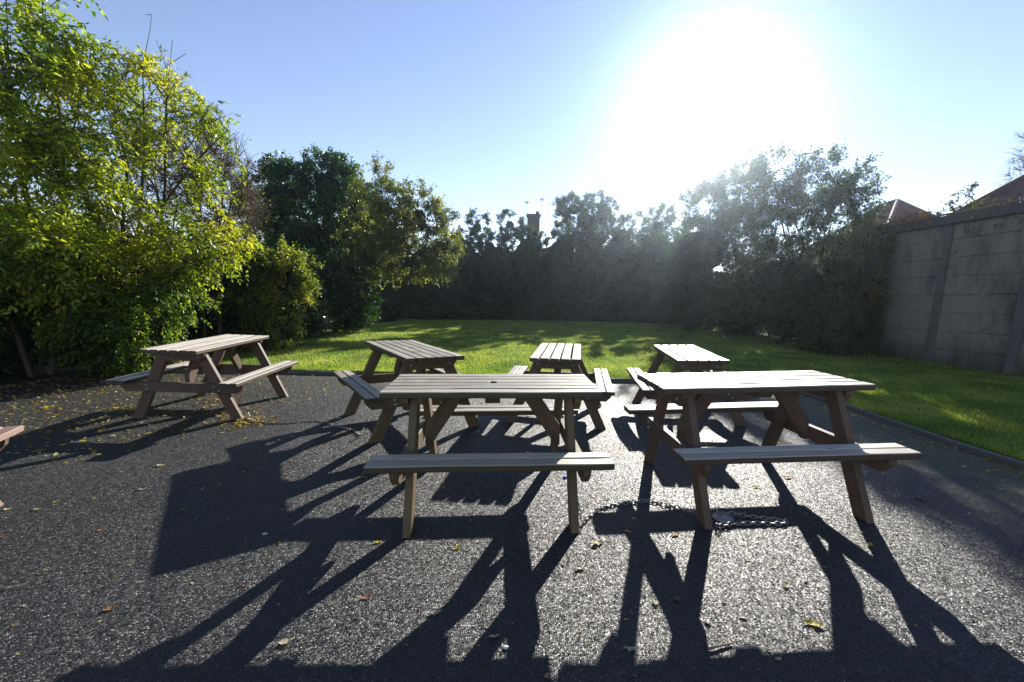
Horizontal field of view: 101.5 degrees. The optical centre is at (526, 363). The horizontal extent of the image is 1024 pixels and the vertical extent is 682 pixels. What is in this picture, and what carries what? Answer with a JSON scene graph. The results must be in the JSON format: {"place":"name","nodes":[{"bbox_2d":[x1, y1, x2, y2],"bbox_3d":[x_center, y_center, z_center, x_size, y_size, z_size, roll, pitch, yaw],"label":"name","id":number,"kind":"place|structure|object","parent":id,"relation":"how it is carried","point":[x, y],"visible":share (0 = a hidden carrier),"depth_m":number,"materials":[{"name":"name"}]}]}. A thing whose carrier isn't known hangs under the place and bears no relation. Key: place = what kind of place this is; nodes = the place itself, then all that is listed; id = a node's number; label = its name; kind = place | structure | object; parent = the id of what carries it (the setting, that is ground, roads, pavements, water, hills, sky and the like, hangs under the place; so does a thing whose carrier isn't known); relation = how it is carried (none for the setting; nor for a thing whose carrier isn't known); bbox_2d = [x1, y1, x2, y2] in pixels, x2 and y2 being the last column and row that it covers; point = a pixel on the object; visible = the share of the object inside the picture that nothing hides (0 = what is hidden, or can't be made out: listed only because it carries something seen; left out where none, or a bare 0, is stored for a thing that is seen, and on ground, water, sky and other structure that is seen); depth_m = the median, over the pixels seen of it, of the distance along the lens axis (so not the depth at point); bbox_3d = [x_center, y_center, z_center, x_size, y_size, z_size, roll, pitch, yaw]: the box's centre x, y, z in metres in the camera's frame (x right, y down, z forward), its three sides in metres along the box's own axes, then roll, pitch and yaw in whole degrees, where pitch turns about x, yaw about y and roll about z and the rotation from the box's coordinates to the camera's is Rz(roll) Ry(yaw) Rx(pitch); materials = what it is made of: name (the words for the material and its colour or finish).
{"place":"outdoors","nodes":[
{"label":"outdoors","id":0,"kind":"place"},
{"bbox_2d":[0,303,945,437],"bbox_3d":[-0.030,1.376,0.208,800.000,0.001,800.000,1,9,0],"label":"ground","id":1,"kind":"structure","parent":0,"point":[35,373],"depth_m":7.49,"materials":[{"name":"grey asphalt"}]},
{"bbox_2d":[0,199,211,377],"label":"hedge","id":2,"kind":"object","parent":1,"relation":"on","point":[11,365],"visible":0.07,"depth_m":6.42,"materials":[{"name":"green plant"}]},
{"bbox_2d":[0,267,223,377],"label":"overhanging shrub","id":3,"kind":"object","parent":1,"relation":"on","point":[104,332],"visible":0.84,"depth_m":6.08,"materials":[{"name":"green plant"}]},
{"bbox_2d":[231,142,386,318],"bbox_3d":[-8.402,-4.903,16.269,6.230,7.325,4.053,0,9,-7],"label":"evergreen tree","id":4,"kind":"object","parent":1,"relation":"on","point":[308,230],"visible":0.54,"depth_m":15.76,"materials":[{"name":"green plant"}]},
{"bbox_2d":[330,150,467,328],"bbox_3d":[-4.536,-4.196,15.071,4.985,6.369,2.977,1,9,0],"label":"olive tree","id":5,"kind":"object","parent":1,"relation":"on","point":[389,235],"visible":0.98,"depth_m":14.54,"materials":[{"name":"green plant"}]},
{"bbox_2d":[71,367,1023,470],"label":"kerb","id":6,"kind":"structure","parent":1,"relation":"on","point":[1006,460],"depth_m":4.45,"materials":[{"name":"concrete"}]},
{"bbox_2d":[646,148,781,333],"bbox_3d":[8.716,-5.231,18.983,5.932,8.282,5.127,1,9,0],"label":"holly tree","id":7,"kind":"object","parent":1,"relation":"on","point":[685,290],"visible":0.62,"depth_m":18.81,"materials":[{"name":"green plant"}]},
{"bbox_2d":[703,273,892,340],"bbox_3d":[11.535,-2.420,17.746,7.881,3.374,3.246,1,9,0],"label":"hedge","id":8,"kind":"object","parent":1,"relation":"on","point":[723,295],"visible":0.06,"depth_m":17.45,"materials":[{"name":"green plant"}]},
{"bbox_2d":[717,137,895,328],"bbox_3d":[9.169,-3.882,14.033,5.368,6.651,3.647,1,9,0],"label":"holly tree","id":9,"kind":"object","parent":1,"relation":"on","point":[786,273],"visible":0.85,"depth_m":13.57,"materials":[{"name":"green plant"}]},
{"bbox_2d":[866,202,1023,375],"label":"concrete wall","id":10,"kind":"structure","parent":1,"relation":"on","point":[960,323],"depth_m":9.00,"materials":[{"name":"grey concrete"}]},
{"bbox_2d":[799,217,899,357],"bbox_3d":[8.255,-1.809,10.558,2.171,3.699,1.522,-3,10,-27],"label":"ivy","id":11,"kind":"object","parent":10,"relation":"attached to","point":[844,329],"visible":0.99,"depth_m":10.38,"materials":[{"name":"green plant"}]},
{"bbox_2d":[869,208,940,240],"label":"creeper","id":12,"kind":"object","parent":10,"relation":"on","point":[900,221],"visible":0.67,"depth_m":10.04,"materials":[{"name":"green plant"}]},
{"bbox_2d":[927,196,1023,268],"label":"creeper","id":13,"kind":"object","parent":10,"relation":"attached to","point":[977,209],"visible":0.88,"depth_m":8.59,"materials":[{"name":"green plant"}]},
{"bbox_2d":[939,180,996,214],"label":"sapling","id":14,"kind":"object","parent":1,"relation":"on","point":[974,203],"visible":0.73,"depth_m":9.36,"materials":[{"name":"green plant"}]},
{"bbox_2d":[989,129,1023,187],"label":"bare tree","id":15,"kind":"object","parent":1,"relation":"on","point":[1017,169],"visible":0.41,"depth_m":14.90,"materials":[{"name":"grey plant"}]},
{"bbox_2d":[0,370,1023,681],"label":"asphalt","id":16,"kind":"structure","parent":0,"point":[224,616],"depth_m":2.10,"materials":[{"name":"grey asphalt"}]},
{"bbox_2d":[0,425,23,506],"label":"picnic table","id":17,"kind":"object","parent":16,"relation":"on","point":[7,433],"visible":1,"depth_m":2.50,"materials":[{"name":"brown wood"}]},
{"bbox_2d":[0,0,150,376],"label":"ash tree","id":18,"kind":"object","parent":16,"relation":"on","point":[27,260],"visible":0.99,"depth_m":5.63,"materials":[{"name":"green plant"}]},
{"bbox_2d":[100,606,116,610],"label":"fallen leaf","id":19,"kind":"object","parent":16,"relation":"on","point":[108,608],"visible":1,"depth_m":1.71,"materials":[{"name":"brown plant"}]},
{"bbox_2d":[0,371,340,462],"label":"leaf litter","id":20,"kind":"object","parent":16,"relation":"on","point":[56,453],"visible":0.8,"depth_m":4.85,"materials":[{"name":"brown plant"}]},
{"bbox_2d":[96,397,283,428],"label":"leaf piles","id":21,"kind":"object","parent":16,"relation":"on","point":[225,417],"visible":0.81,"depth_m":4.40,"materials":[{"name":"plant"}]},
{"bbox_2d":[105,334,297,419],"bbox_3d":[-3.500,0.125,4.711,1.208,0.764,1.312,2,10,-4],"label":"picnic table","id":22,"kind":"object","parent":16,"relation":"on","point":[194,356],"visible":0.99,"depth_m":4.27,"materials":[{"name":"brown wood"}]},
{"bbox_2d":[278,637,292,643],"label":"fallen leaf","id":23,"kind":"object","parent":16,"relation":"on","point":[284,641],"visible":1,"depth_m":1.58,"materials":[{"name":"beige plant"}]},
{"bbox_2d":[247,415,363,436],"bbox_3d":[-2.145,0.573,4.100,1.518,0.121,0.186,5,9,21],"label":"chain","id":24,"kind":"object","parent":16,"relation":"on","point":[356,432],"visible":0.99,"depth_m":4.13,"materials":[{"name":"metal"}]},
{"bbox_2d":[360,593,372,599],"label":"fallen leaf","id":25,"kind":"object","parent":16,"relation":"on","point":[366,596],"visible":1,"depth_m":1.82,"materials":[{"name":"brown plant"}]},
{"bbox_2d":[333,340,479,442],"bbox_3d":[-1.186,0.212,4.266,1.208,0.764,1.320,-4,11,-35],"label":"picnic table","id":26,"kind":"object","parent":16,"relation":"on","point":[417,356],"visible":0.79,"depth_m":3.94,"materials":[{"name":"brown wood"}]},
{"bbox_2d":[427,610,441,615],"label":"fallen leaf","id":27,"kind":"object","parent":16,"relation":"on","point":[434,612],"visible":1,"depth_m":1.73,"materials":[{"name":"grey plant"}]},
{"bbox_2d":[363,374,614,537],"bbox_3d":[-0.222,0.494,2.774,1.302,0.764,1.208,0,9,-4],"label":"picnic table","id":28,"kind":"object","parent":16,"relation":"on","point":[410,391],"visible":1,"depth_m":2.46,"materials":[{"name":"brown wood"}]},
{"bbox_2d":[1,376,1020,677],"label":"scattered litter","id":29,"kind":"object","parent":16,"relation":"on","point":[427,528],"visible":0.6,"depth_m":2.46,"materials":[{"name":"brown plant"}]},
{"bbox_2d":[505,343,614,429],"bbox_3d":[0.357,0.215,4.855,1.211,0.764,1.315,2,10,7],"label":"picnic table","id":30,"kind":"object","parent":16,"relation":"on","point":[560,355],"visible":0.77,"depth_m":4.41,"materials":[{"name":"brown wood"}]},
{"bbox_2d":[624,646,635,651],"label":"fallen leaf","id":31,"kind":"object","parent":16,"relation":"on","point":[628,648],"visible":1,"depth_m":1.56,"materials":[{"name":"grey plant"}]},
{"bbox_2d":[578,498,695,523],"bbox_3d":[0.656,0.841,2.557,0.786,0.165,0.250,0,9,-6],"label":"chain","id":32,"kind":"object","parent":16,"relation":"on","point":[631,502],"visible":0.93,"depth_m":2.61,"materials":[{"name":"metal"}]},
{"bbox_2d":[626,345,753,425],"bbox_3d":[1.890,0.231,4.992,1.211,0.764,1.313,0,10,6],"label":"picnic table","id":33,"kind":"object","parent":16,"relation":"on","point":[693,359],"visible":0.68,"depth_m":4.53,"materials":[{"name":"brown wood"}]},
{"bbox_2d":[708,640,731,649],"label":"twig","id":34,"kind":"object","parent":16,"relation":"on","point":[716,646],"visible":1,"depth_m":1.56,"materials":[{"name":"wood"}]},
{"bbox_2d":[712,512,733,523],"bbox_3d":[1.162,0.909,2.471,0.124,0.017,0.124,1,9,0],"label":"ground plate","id":35,"kind":"object","parent":16,"relation":"on","point":[725,519],"visible":0.85,"depth_m":2.45,"materials":[{"name":"grey metal"}]},
{"bbox_2d":[715,506,788,528],"bbox_3d":[1.290,0.886,2.431,0.452,0.079,0.176,1,9,0],"label":"chain","id":36,"kind":"object","parent":16,"relation":"on","point":[750,522],"visible":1,"depth_m":2.40,"materials":[{"name":"metal"}]},
{"bbox_2d":[624,370,921,528],"bbox_3d":[1.476,0.475,2.861,1.316,0.764,1.211,-1,8,-2],"label":"picnic table","id":37,"kind":"object","parent":16,"relation":"on","point":[785,410],"visible":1,"depth_m":2.57,"materials":[{"name":"brown wood"}]},
{"bbox_2d":[803,619,822,626],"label":"fallen leaf","id":38,"kind":"object","parent":16,"relation":"on","point":[813,622],"visible":1,"depth_m":1.67,"materials":[{"name":"yellow plant"}]},
{"bbox_2d":[0,0,1023,296],"label":"sky","id":39,"kind":"structure","parent":0,"point":[497,105],"materials":[{"name":"blue"}]},
{"bbox_2d":[512,198,543,257],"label":"house","id":40,"kind":"structure","parent":0,"point":[533,219],"depth_m":32.33,"materials":[{"name":"grey tile"}]},
{"bbox_2d":[90,319,1023,385],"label":"lawn","id":41,"kind":"structure","parent":0,"point":[545,320],"depth_m":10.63,"materials":[{"name":"green plant"}]},
{"bbox_2d":[3,92,278,341],"bbox_3d":[-7.589,-2.803,8.695,4.705,5.264,2.540,1,9,0],"label":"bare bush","id":42,"kind":"object","parent":41,"relation":"on","point":[245,198],"visible":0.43,"depth_m":8.39,"materials":[{"name":"brown plant"}]},
{"bbox_2d":[35,14,263,360],"bbox_3d":[-5.984,-2.751,6.934,3.235,5.772,2.339,1,9,0],"label":"ash tree","id":43,"kind":"object","parent":41,"relation":"on","point":[158,248],"visible":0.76,"depth_m":6.77,"materials":[{"name":"green plant"}]},
{"bbox_2d":[144,224,288,347],"bbox_3d":[-7.060,-1.690,9.357,2.988,3.073,2.279,1,9,0],"label":"laurel bush","id":44,"kind":"object","parent":41,"relation":"on","point":[228,319],"visible":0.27,"depth_m":8.99,"materials":[{"name":"green plant"}]},
{"bbox_2d":[194,222,325,351],"bbox_3d":[-5.639,-1.552,9.169,2.358,2.899,1.878,1,9,0],"label":"yellow bush","id":45,"kind":"object","parent":41,"relation":"on","point":[267,298],"visible":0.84,"depth_m":8.91,"materials":[{"name":"green plant"}]},
{"bbox_2d":[268,241,384,342],"bbox_3d":[-6.340,-2.176,12.615,3.116,3.409,4.869,1,9,0],"label":"laurel bush","id":46,"kind":"object","parent":41,"relation":"on","point":[345,298],"visible":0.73,"depth_m":13.40,"materials":[{"name":"green plant"}]},
{"bbox_2d":[369,295,406,321],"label":"shrub","id":47,"kind":"object","parent":41,"relation":"on","point":[390,312],"visible":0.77,"depth_m":20.61,"materials":[{"name":"green plant"}]},
{"bbox_2d":[367,216,491,319],"bbox_3d":[-6.655,-5.456,24.473,8.300,6.558,5.221,-3,10,-28],"label":"evergreen bush","id":48,"kind":"object","parent":41,"relation":"on","point":[428,301],"visible":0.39,"depth_m":24.27,"materials":[{"name":"green plant"}]},
{"bbox_2d":[463,207,525,253],"bbox_3d":[-2.259,-6.983,29.290,4.656,7.695,1.981,1,9,0],"label":"tree","id":49,"kind":"object","parent":41,"relation":"on","point":[509,224],"visible":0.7,"depth_m":28.68,"materials":[{"name":"green plant"}]},
{"bbox_2d":[449,218,705,324],"bbox_3d":[3.266,-5.875,27.628,18.794,7.016,4.835,1,9,0],"label":"conifer hedge","id":50,"kind":"object","parent":41,"relation":"on","point":[526,281],"visible":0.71,"depth_m":26.79,"materials":[{"name":"green plant"}]},
{"bbox_2d":[549,188,652,319],"bbox_3d":[4.602,-6.689,26.203,6.606,8.371,3.990,1,9,0],"label":"leafy tree","id":51,"kind":"object","parent":41,"relation":"on","point":[602,217],"visible":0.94,"depth_m":25.48,"materials":[{"name":"green plant"}]},
{"bbox_2d":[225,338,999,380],"bbox_3d":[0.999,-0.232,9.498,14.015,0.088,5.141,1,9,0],"label":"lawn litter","id":52,"kind":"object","parent":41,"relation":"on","point":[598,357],"visible":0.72,"depth_m":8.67,"materials":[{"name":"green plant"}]},
{"bbox_2d":[634,200,682,322],"bbox_3d":[7.870,-5.799,24.453,3.196,7.237,2.834,6,10,27],"label":"leafy tree","id":53,"kind":"object","parent":41,"relation":"on","point":[667,220],"visible":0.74,"depth_m":23.89,"materials":[{"name":"green plant"}]},
{"bbox_2d":[704,288,855,351],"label":"bramble","id":54,"kind":"object","parent":41,"relation":"on","point":[792,319],"visible":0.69,"depth_m":13.40,"materials":[{"name":"green plant"}]},
{"bbox_2d":[799,199,952,312],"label":"house","id":55,"kind":"structure","parent":0,"point":[896,208],"depth_m":20.58,"materials":[{"name":"red tile"}]},
{"bbox_2d":[845,381,1023,461],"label":"verge","id":56,"kind":"structure","parent":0,"point":[958,440],"depth_m":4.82,"materials":[{"name":"green plant"}]},
{"bbox_2d":[955,174,1023,314],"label":"house","id":57,"kind":"structure","parent":0,"point":[1014,188],"depth_m":11.46,"materials":[{"name":"brown tile"}]}
]}

